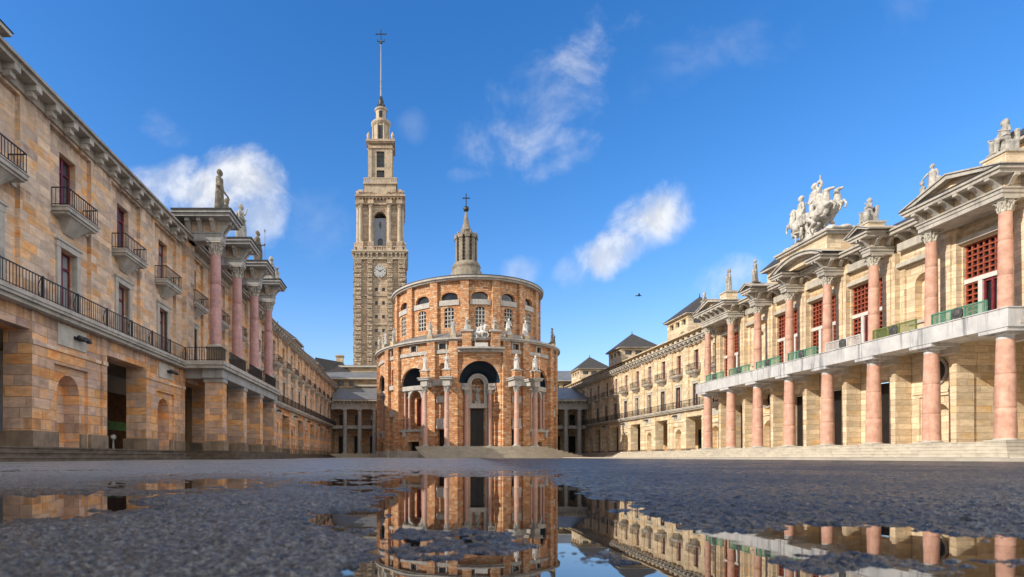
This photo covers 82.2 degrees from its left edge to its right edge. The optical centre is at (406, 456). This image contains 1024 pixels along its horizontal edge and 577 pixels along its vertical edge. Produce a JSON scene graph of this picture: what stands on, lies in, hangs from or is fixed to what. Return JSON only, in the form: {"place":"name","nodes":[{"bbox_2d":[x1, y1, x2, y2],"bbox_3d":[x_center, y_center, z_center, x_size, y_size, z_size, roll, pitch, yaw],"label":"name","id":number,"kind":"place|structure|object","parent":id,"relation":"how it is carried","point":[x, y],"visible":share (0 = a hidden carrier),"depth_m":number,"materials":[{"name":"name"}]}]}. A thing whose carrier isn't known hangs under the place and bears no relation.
{"place":"outdoors","nodes":[
{"label":"outdoors","id":0,"kind":"place"},
{"bbox_2d":[0,352,2,429],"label":"door","id":1,"kind":"structure","parent":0,"point":[1,390],"depth_m":21.20,"materials":[{"name":"brown wood"}]},
{"bbox_2d":[351,29,407,364],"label":"bell tower","id":2,"kind":"structure","parent":0,"point":[380,258],"depth_m":121.50,"materials":[{"name":"stone"}]},
{"bbox_2d":[378,239,382,247],"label":"window","id":3,"kind":"structure","parent":2,"relation":"in","point":[380,242],"depth_m":122.94,"materials":[{"name":"grey glass"}]},
{"bbox_2d":[377,152,383,176],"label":"window","id":4,"kind":"structure","parent":2,"relation":"in","point":[380,155],"depth_m":124.51,"materials":[{"name":"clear glass"}]},
{"bbox_2d":[375,110,386,138],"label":"window","id":5,"kind":"structure","parent":2,"relation":"in","point":[380,127],"depth_m":124.76,"materials":[{"name":"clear glass"}]},
{"bbox_2d":[0,458,1023,576],"bbox_3d":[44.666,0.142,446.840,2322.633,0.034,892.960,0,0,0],"label":"asphalt ground","id":6,"kind":"structure","parent":0,"point":[215,533],"depth_m":1.55,"materials":[{"name":"grey asphalt"}]},
{"bbox_2d":[0,446,335,461],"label":"steps","id":7,"kind":"structure","parent":6,"relation":"on","point":[24,454],"depth_m":21.92,"materials":[{"name":"stone"}]},
{"bbox_2d":[170,208,286,451],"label":"portico","id":8,"kind":"structure","parent":7,"relation":"on","point":[253,393],"depth_m":33.51,"materials":[{"name":"stone"}]},
{"bbox_2d":[214,169,229,207],"bbox_3d":[-9.750,-13.778,30.068,0.922,2.470,1.791,0,0,0],"label":"statue","id":9,"kind":"object","parent":8,"relation":"on","point":[220,200],"visible":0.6,"depth_m":29.84,"materials":[{"name":"stone"}]},
{"bbox_2d":[235,204,247,236],"bbox_3d":[-9.750,-13.725,34.049,0.882,2.362,1.191,0,0,0],"label":"statue","id":10,"kind":"object","parent":8,"relation":"on","point":[241,214],"visible":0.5,"depth_m":33.73,"materials":[{"name":"stone"}]},
{"bbox_2d":[253,229,265,259],"bbox_3d":[-9.750,-13.824,37.802,0.848,2.557,0.983,0,0,0],"label":"statue","id":11,"kind":"object","parent":8,"relation":"on","point":[256,239],"visible":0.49,"depth_m":37.59,"materials":[{"name":"stone"}]},
{"bbox_2d":[264,256,279,277],"bbox_3d":[-9.642,-13.519,41.609,1.117,1.947,1.066,0,0,0],"label":"statue","id":12,"kind":"object","parent":8,"relation":"on","point":[276,273],"visible":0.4,"depth_m":41.34,"materials":[{"name":"stone"}]},
{"bbox_2d":[315,355,376,387],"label":"terraced building","id":13,"kind":"structure","parent":6,"relation":"on","point":[339,373],"depth_m":99.62,"materials":[{"name":"stone"}]},
{"bbox_2d":[337,381,353,385],"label":"window","id":14,"kind":"structure","parent":13,"relation":"in","point":[340,383],"depth_m":94.47,"materials":[{"name":"grey glass"}]},
{"bbox_2d":[0,470,1023,576],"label":"puddle water","id":15,"kind":"structure","parent":6,"relation":"on","point":[549,519],"depth_m":1.02,"materials":[{"name":"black liquid"}]},
{"bbox_2d":[558,371,571,387],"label":"slate roofed building","id":16,"kind":"structure","parent":6,"relation":"on","point":[564,378],"depth_m":106.67,"materials":[{"name":"stone"}]},
{"bbox_2d":[0,0,1023,383],"label":"sky","id":17,"kind":"structure","parent":0,"point":[604,153],"materials":[{"name":"blue"}]},
{"bbox_2d":[563,457,1023,461],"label":"pavement","id":18,"kind":"structure","parent":0,"point":[907,459],"depth_m":23.55,"materials":[{"name":"beige stone"}]},
{"bbox_2d":[558,388,588,454],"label":"colonnade gallery","id":19,"kind":"object","parent":18,"relation":"on","point":[572,404],"visible":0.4,"depth_m":87.34,"materials":[{"name":"grey stone"}]},
{"bbox_2d":[569,415,573,424],"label":"window","id":20,"kind":"structure","parent":19,"relation":"in","point":[571,417],"depth_m":91.25,"materials":[{"name":"black glass"}]},
{"bbox_2d":[569,436,574,453],"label":"door","id":21,"kind":"structure","parent":19,"relation":"in","point":[571,438],"depth_m":91.25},
{"bbox_2d":[583,441,1023,457],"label":"steps","id":22,"kind":"structure","parent":18,"relation":"on","point":[1003,449],"depth_m":30.68,"materials":[{"name":"stone"}]},
{"bbox_2d":[692,128,1023,448],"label":"portico","id":23,"kind":"structure","parent":22,"relation":"on","point":[932,284],"depth_m":31.75,"materials":[{"name":"stone"}]},
{"bbox_2d":[700,292,706,304],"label":"statue","id":24,"kind":"object","parent":23,"relation":"on","point":[704,297],"visible":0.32,"depth_m":49.79,"materials":[{"name":"stone"}]},
{"bbox_2d":[719,291,737,298],"bbox_3d":[25.800,-12.785,46.100,1.020,0.750,1.020,0,0,0],"label":"statue pedestal","id":25,"kind":"object","parent":23,"relation":"on","point":[729,295],"visible":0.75,"depth_m":45.65,"materials":[{"name":"stone"}]},
{"bbox_2d":[724,269,734,290],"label":"statue","id":26,"kind":"object","parent":25,"relation":"on","point":[728,283],"visible":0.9,"depth_m":45.92,"materials":[{"name":"stone"}]},
{"bbox_2d":[724,332,737,376],"bbox_3d":[27.255,-8.352,47.913,0.190,3.815,2.560,0,0,0],"label":"lattice window","id":27,"kind":"structure","parent":23,"relation":"in","point":[735,334],"depth_m":47.81,"materials":[{"name":"wood"}]},
{"bbox_2d":[741,405,741,447],"bbox_3d":[28.400,-2.510,47.913,0.060,3.700,1.900,0,0,0],"label":"door","id":28,"kind":"structure","parent":23,"relation":"in","point":[741,405],"depth_m":48.76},
{"bbox_2d":[750,259,760,282],"bbox_3d":[25.792,-13.698,42.586,0.678,1.817,1.320,0,0,29],"label":"statue","id":29,"kind":"object","parent":23,"relation":"on","point":[754,273],"visible":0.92,"depth_m":42.32,"materials":[{"name":"stone"}]},
{"bbox_2d":[778,310,796,362],"bbox_3d":[27.255,-8.352,40.862,0.190,3.815,2.560,0,0,0],"label":"lattice window","id":30,"kind":"structure","parent":23,"relation":"in","point":[781,340],"depth_m":41.69,"materials":[{"name":"wood"}]},
{"bbox_2d":[797,396,801,445],"bbox_3d":[28.400,-2.510,40.862,0.060,3.700,1.900,0,0,0],"label":"door","id":31,"kind":"structure","parent":23,"relation":"in","point":[799,399],"depth_m":41.56,"materials":[{"name":"brown wood"}]},
{"bbox_2d":[783,175,854,250],"bbox_3d":[26.356,-15.627,37.310,1.750,4.470,5.273,0,0,0],"label":"chariot group","id":32,"kind":"object","parent":23,"relation":"on","point":[824,208],"visible":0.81,"depth_m":36.50,"materials":[{"name":"stone"}]},
{"bbox_2d":[812,295,835,353],"bbox_3d":[27.255,-8.352,37.337,0.190,3.815,2.560,0,0,0],"label":"lattice window","id":33,"kind":"structure","parent":23,"relation":"in","point":[818,306],"depth_m":37.97,"materials":[{"name":"wood"}]},
{"bbox_2d":[834,390,841,444],"bbox_3d":[28.400,-2.510,37.338,0.060,3.700,1.900,0,0,0],"label":"door","id":34,"kind":"structure","parent":23,"relation":"in","point":[837,394],"depth_m":37.82,"materials":[{"name":"brown wood"}]},
{"bbox_2d":[852,278,881,343],"bbox_3d":[27.255,-8.352,33.812,0.190,3.815,2.560,0,0,0],"label":"lattice window","id":35,"kind":"structure","parent":23,"relation":"in","point":[860,293],"depth_m":34.39,"materials":[{"name":"wood"}]},
{"bbox_2d":[858,220,886,232],"bbox_3d":[25.800,-12.760,32.050,1.020,0.400,1.020,0,0,0],"label":"statue pedestal","id":36,"kind":"object","parent":23,"relation":"on","point":[875,223],"visible":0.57,"depth_m":31.60,"materials":[{"name":"stone"}]},
{"bbox_2d":[857,198,878,224],"bbox_3d":[25.648,-13.681,32.000,0.849,1.480,0.952,0,0,17],"label":"statue","id":37,"kind":"object","parent":36,"relation":"on","point":[870,212],"visible":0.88,"depth_m":31.78,"materials":[{"name":"stone"}]},
{"bbox_2d":[881,383,888,443],"bbox_3d":[28.400,-2.510,33.812,0.060,3.700,1.900,0,0,0],"label":"door","id":38,"kind":"structure","parent":23,"relation":"in","point":[885,386],"depth_m":34.11,"materials":[{"name":"brown wood"}]},
{"bbox_2d":[919,163,940,193],"bbox_3d":[25.800,-13.559,28.236,0.610,1.635,1.191,0,0,0],"label":"statue","id":39,"kind":"object","parent":23,"relation":"on","point":[933,175],"visible":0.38,"depth_m":28.21,"materials":[{"name":"stone"}]},
{"bbox_2d":[964,228,1013,315],"bbox_3d":[27.255,-8.352,26.763,0.190,3.815,2.560,0,0,0],"label":"lattice window","id":40,"kind":"structure","parent":23,"relation":"in","point":[980,282],"depth_m":27.21,"materials":[{"name":"wood"}]},
{"bbox_2d":[980,148,1023,164],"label":"statue pedestal","id":41,"kind":"object","parent":23,"relation":"on","point":[1011,154],"visible":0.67,"depth_m":24.25,"materials":[{"name":"stone"}]},
{"bbox_2d":[986,118,1019,157],"bbox_3d":[25.611,-13.734,24.762,0.911,1.589,0.884,0,0,17],"label":"statue","id":42,"kind":"object","parent":41,"relation":"on","point":[1005,138],"visible":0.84,"depth_m":24.59,"materials":[{"name":"stone"}]},
{"bbox_3d":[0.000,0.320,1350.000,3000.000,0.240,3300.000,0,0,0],"label":"ground","id":43,"kind":"structure","parent":0,"visible":0},
{"bbox_2d":[0,19,338,454],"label":"arcaded building","id":44,"kind":"structure","parent":43,"relation":"on","point":[95,233],"depth_m":21.02,"materials":[{"name":"stone"}]},
{"bbox_2d":[0,200,8,280],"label":"window","id":45,"kind":"structure","parent":44,"relation":"in","point":[3,205],"depth_m":16.51,"materials":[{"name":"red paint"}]},
{"bbox_2d":[59,157,69,204],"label":"window","id":46,"kind":"structure","parent":44,"relation":"in","point":[64,169],"depth_m":20.04,"materials":[{"name":"red paint"}]},
{"bbox_2d":[54,236,83,313],"bbox_3d":[-11.725,-6.067,19.800,0.410,2.470,1.520,0,0,0],"label":"window","id":47,"kind":"structure","parent":44,"relation":"in","point":[62,261],"depth_m":20.04,"materials":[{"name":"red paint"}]},
{"bbox_2d":[74,335,91,343],"bbox_3d":[-11.270,-4.078,20.072,0.370,0.235,0.555,0,0,0],"label":"wall spotlight","id":48,"kind":"object","parent":44,"relation":"attached to","point":[82,339],"depth_m":19.90,"materials":[{"name":"black metal"}]},
{"bbox_2d":[110,434,116,448],"bbox_3d":[-13.100,-0.660,25.750,0.260,0.700,0.260,0,0,0],"label":"bollard lamp","id":49,"kind":"object","parent":44,"relation":"on","point":[113,437],"visible":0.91,"depth_m":25.71,"materials":[{"name":"grey metal"}]},
{"bbox_2d":[107,374,125,448],"bbox_3d":[-14.950,-2.225,29.500,0.200,3.830,8.200,0,0,0],"label":"doorway","id":50,"kind":"object","parent":44,"relation":"on","point":[116,405],"visible":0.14,"depth_m":29.64,"materials":[{"name":"black wood"}]},
{"bbox_2d":[117,207,123,247],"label":"window","id":51,"kind":"structure","parent":44,"relation":"in","point":[120,214],"depth_m":23.96,"materials":[{"name":"red paint"}]},
{"bbox_2d":[113,273,134,334],"bbox_3d":[-11.725,-6.067,23.670,0.410,2.470,1.520,0,0,0],"label":"window","id":52,"kind":"structure","parent":44,"relation":"in","point":[119,292],"depth_m":23.96,"materials":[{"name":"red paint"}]},
{"bbox_2d":[159,243,162,277],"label":"window","id":53,"kind":"structure","parent":44,"relation":"in","point":[160,246],"depth_m":27.91,"materials":[{"name":"red paint"}]},
{"bbox_2d":[156,300,171,351],"bbox_3d":[-11.725,-6.067,27.540,0.410,2.470,1.520,0,0,0],"label":"window","id":54,"kind":"structure","parent":44,"relation":"in","point":[159,304],"depth_m":27.95,"materials":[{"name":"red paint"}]},
{"bbox_2d":[167,369,178,374],"bbox_3d":[-11.270,-4.078,27.812,0.370,0.235,0.555,0,0,0],"label":"wall spotlight","id":55,"kind":"object","parent":44,"relation":"attached to","point":[171,371],"depth_m":27.62,"materials":[{"name":"black metal"}]},
{"bbox_2d":[194,323,199,358],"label":"window","id":56,"kind":"structure","parent":44,"relation":"in","point":[196,337],"depth_m":31.89,"materials":[{"name":"white stone"}]},
{"bbox_2d":[282,379,286,402],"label":"window","id":57,"kind":"structure","parent":44,"relation":"in","point":[283,381],"depth_m":55.10,"materials":[{"name":"white stone"}]},
{"bbox_2d":[298,389,300,403],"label":"window","id":58,"kind":"structure","parent":44,"relation":"in","point":[299,391],"depth_m":62.85,"materials":[{"name":"white stone"}]},
{"bbox_2d":[315,399,317,416],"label":"window","id":59,"kind":"structure","parent":44,"relation":"in","point":[315,399],"depth_m":73.38,"materials":[{"name":"white"}]},
{"bbox_2d":[565,293,841,452],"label":"arcaded building","id":60,"kind":"structure","parent":43,"relation":"on","point":[635,383],"depth_m":65.89,"materials":[{"name":"stone"}]},
{"bbox_2d":[588,408,591,423],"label":"window","id":61,"kind":"structure","parent":60,"relation":"in","point":[589,409],"depth_m":86.85,"materials":[{"name":"red paint"}]},
{"bbox_2d":[596,406,599,422],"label":"window","id":62,"kind":"structure","parent":60,"relation":"in","point":[597,407],"depth_m":83.47,"materials":[{"name":"red paint"}]},
{"bbox_2d":[604,403,608,415],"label":"window","id":63,"kind":"structure","parent":60,"relation":"in","point":[607,404],"depth_m":79.34,"materials":[{"name":"red paint"}]},
{"bbox_2d":[613,401,617,419],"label":"window","id":64,"kind":"structure","parent":60,"relation":"in","point":[615,402],"depth_m":76.41,"materials":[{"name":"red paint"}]},
{"bbox_2d":[623,398,627,417],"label":"window","id":65,"kind":"structure","parent":60,"relation":"in","point":[624,400],"depth_m":72.95,"materials":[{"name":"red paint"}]},
{"bbox_2d":[634,395,639,415],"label":"window","id":66,"kind":"structure","parent":60,"relation":"in","point":[638,397],"depth_m":69.42,"materials":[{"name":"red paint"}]},
{"bbox_2d":[646,392,651,413],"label":"window","id":67,"kind":"structure","parent":60,"relation":"in","point":[650,393],"depth_m":65.86,"materials":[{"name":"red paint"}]},
{"bbox_2d":[660,388,665,410],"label":"window","id":68,"kind":"structure","parent":60,"relation":"in","point":[662,393],"depth_m":62.41,"materials":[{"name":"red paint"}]},
{"bbox_2d":[674,384,681,408],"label":"window","id":69,"kind":"structure","parent":60,"relation":"in","point":[678,391],"depth_m":58.96,"materials":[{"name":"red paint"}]},
{"bbox_2d":[678,356,680,373],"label":"window","id":70,"kind":"structure","parent":60,"relation":"in","point":[679,358],"depth_m":58.83,"materials":[{"name":"red paint"}]},
{"bbox_2d":[691,379,699,405],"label":"window","id":71,"kind":"structure","parent":60,"relation":"in","point":[695,381],"depth_m":55.48,"materials":[{"name":"beige stone"}]},
{"bbox_2d":[696,350,697,368],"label":"window","id":72,"kind":"structure","parent":60,"relation":"in","point":[696,350],"depth_m":55.20,"materials":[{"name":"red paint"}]},
{"bbox_2d":[698,429,701,448],"bbox_3d":[31.870,-1.785,62.000,0.060,2.350,1.700,0,0,0],"label":"door","id":73,"kind":"structure","parent":60,"relation":"in","point":[699,431],"depth_m":62.37,"materials":[{"name":"brown wood"}]},
{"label":"church pavement","id":74,"kind":"structure","parent":0,"visible":0},
{"bbox_2d":[330,388,376,457],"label":"colonnade gallery","id":75,"kind":"object","parent":74,"relation":"on","point":[354,418],"visible":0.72,"depth_m":88.60,"materials":[{"name":"grey stone"}]},
{"bbox_2d":[339,436,342,453],"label":"door","id":76,"kind":"structure","parent":75,"relation":"in","point":[340,437],"depth_m":91.25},
{"bbox_2d":[339,415,342,424],"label":"window","id":77,"kind":"structure","parent":75,"relation":"in","point":[340,416],"depth_m":91.25,"materials":[{"name":"black glass"}]},
{"bbox_2d":[354,436,357,453],"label":"door","id":78,"kind":"structure","parent":75,"relation":"in","point":[355,437],"depth_m":91.25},
{"bbox_2d":[355,415,357,424],"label":"window","id":79,"kind":"structure","parent":75,"relation":"in","point":[356,416],"depth_m":91.25,"materials":[{"name":"black glass"}]},
{"bbox_2d":[370,436,376,453],"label":"door","id":80,"kind":"structure","parent":75,"relation":"in","point":[370,436],"depth_m":91.25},
{"bbox_2d":[375,193,559,457],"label":"round church","id":81,"kind":"structure","parent":74,"relation":"on","point":[434,404],"depth_m":70.42,"materials":[{"name":"brick"}]},
{"bbox_2d":[377,336,380,348],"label":"statue","id":82,"kind":"object","parent":81,"relation":"on","point":[379,343],"visible":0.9,"depth_m":77.74,"materials":[{"name":"stone"}]},
{"bbox_2d":[382,331,387,344],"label":"statue","id":83,"kind":"object","parent":81,"relation":"on","point":[384,341],"visible":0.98,"depth_m":74.72,"materials":[{"name":"stone"}]},
{"bbox_2d":[390,328,395,342],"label":"statue","id":84,"kind":"object","parent":81,"relation":"on","point":[393,332],"visible":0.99,"depth_m":72.78,"materials":[{"name":"stone"}]},
{"bbox_2d":[402,317,405,336],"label":"grid window","id":85,"kind":"structure","parent":81,"relation":"in","point":[404,319],"depth_m":75.85,"materials":[{"name":"grey glass"}]},
{"bbox_2d":[410,345,417,352],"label":"window","id":86,"kind":"structure","parent":81,"relation":"in","point":[414,349],"depth_m":70.70,"materials":[{"name":"grey stone"}]},
{"bbox_2d":[419,311,425,331],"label":"grid window","id":87,"kind":"structure","parent":81,"relation":"in","point":[422,317],"depth_m":72.81,"materials":[{"name":"white glass"}]},
{"bbox_2d":[418,297,428,304],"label":"lunette window","id":88,"kind":"structure","parent":81,"relation":"in","point":[423,300],"depth_m":72.95,"materials":[{"name":"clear glass"}]},
{"bbox_2d":[420,355,427,369],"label":"statue","id":89,"kind":"object","parent":81,"relation":"on","point":[425,359],"visible":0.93,"depth_m":67.59,"materials":[{"name":"white stone"}]},
{"bbox_2d":[426,321,432,335],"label":"statue","id":90,"kind":"object","parent":81,"relation":"on","point":[430,325],"visible":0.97,"depth_m":68.98,"materials":[{"name":"stone"}]},
{"bbox_2d":[438,342,446,349],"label":"window","id":91,"kind":"structure","parent":81,"relation":"in","point":[442,346],"depth_m":68.83,"materials":[{"name":"grey stone"}]},
{"bbox_2d":[443,353,449,368],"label":"statue","id":92,"kind":"object","parent":81,"relation":"on","point":[446,363],"visible":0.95,"depth_m":66.64,"materials":[{"name":"white stone"}]},
{"bbox_2d":[445,308,453,327],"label":"grid window","id":93,"kind":"structure","parent":81,"relation":"in","point":[449,311],"depth_m":71.03,"materials":[{"name":"white glass"}]},
{"bbox_2d":[442,293,457,300],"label":"lunette window","id":94,"kind":"structure","parent":81,"relation":"in","point":[450,296],"depth_m":71.10,"materials":[{"name":"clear glass"}]},
{"bbox_2d":[449,316,456,334],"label":"statue","id":95,"kind":"object","parent":81,"relation":"on","point":[453,330],"visible":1,"depth_m":68.02,"materials":[{"name":"stone"}]},
{"bbox_2d":[463,317,470,329],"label":"statue","id":96,"kind":"object","parent":81,"relation":"on","point":[467,325],"visible":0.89,"depth_m":67.29,"materials":[{"name":"stone"}]},
{"bbox_2d":[470,409,483,445],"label":"door","id":97,"kind":"structure","parent":81,"relation":"in","point":[476,415],"depth_m":70.36,"materials":[{"name":"wood"}]},
{"bbox_2d":[474,385,480,401],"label":"statue","id":98,"kind":"object","parent":81,"relation":"on","point":[477,390],"visible":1,"depth_m":70.05,"materials":[{"name":"stone"}]},
{"bbox_2d":[472,292,487,298],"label":"lunette window","id":99,"kind":"structure","parent":81,"relation":"in","point":[479,295],"depth_m":70.67,"materials":[{"name":"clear glass"}]},
{"bbox_2d":[475,307,484,326],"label":"grid window","id":100,"kind":"structure","parent":81,"relation":"in","point":[479,311],"depth_m":70.53,"materials":[{"name":"white stone"}]},
{"bbox_2d":[471,324,489,345],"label":"equestrian statue","id":101,"kind":"object","parent":81,"relation":"on","point":[480,330],"visible":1,"depth_m":67.24,"materials":[{"name":"white stone"}]},
{"bbox_2d":[491,317,497,329],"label":"statue","id":102,"kind":"object","parent":81,"relation":"on","point":[494,326],"visible":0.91,"depth_m":67.39,"materials":[{"name":"stone"}]},
{"bbox_2d":[501,294,512,301],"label":"lunette window","id":103,"kind":"structure","parent":81,"relation":"in","point":[505,297],"depth_m":71.62,"materials":[{"name":"grey glass"}]},
{"bbox_2d":[504,309,511,328],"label":"grid window","id":104,"kind":"structure","parent":81,"relation":"in","point":[507,313],"depth_m":71.50,"materials":[{"name":"white stone"}]},
{"bbox_2d":[504,318,512,335],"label":"statue","id":105,"kind":"object","parent":81,"relation":"on","point":[508,328],"visible":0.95,"depth_m":68.32,"materials":[{"name":"white stone"}]},
{"bbox_2d":[511,342,519,349],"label":"window","id":106,"kind":"structure","parent":81,"relation":"in","point":[512,346],"depth_m":69.12,"materials":[{"name":"grey stone"}]},
{"bbox_2d":[514,354,519,368],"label":"statue","id":107,"kind":"object","parent":81,"relation":"on","point":[516,362],"visible":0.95,"depth_m":66.92,"materials":[{"name":"white stone"}]},
{"bbox_2d":[526,313,529,332],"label":"grid window","id":108,"kind":"structure","parent":81,"relation":"in","point":[527,315],"depth_m":73.86,"materials":[{"name":"grey stone"}]},
{"bbox_2d":[531,353,539,370],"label":"statue","id":109,"kind":"object","parent":81,"relation":"on","point":[535,365],"visible":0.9,"depth_m":68.08,"materials":[{"name":"white stone"}]},
{"bbox_2d":[550,328,555,343],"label":"statue","id":110,"kind":"object","parent":81,"relation":"on","point":[552,339],"visible":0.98,"depth_m":73.25,"materials":[{"name":"stone"}]},
{"bbox_2d":[415,446,582,457],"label":"church steps","id":111,"kind":"structure","parent":74,"relation":"on","point":[488,452],"depth_m":64.48,"materials":[{"name":"stone"}]},
{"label":"statue pedestal","id":112,"kind":"object","parent":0,"visible":0},
{"bbox_2d":[521,317,529,336],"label":"statue","id":113,"kind":"object","parent":112,"relation":"on","point":[525,329],"visible":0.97,"depth_m":69.31,"materials":[{"name":"white stone"}]}
]}

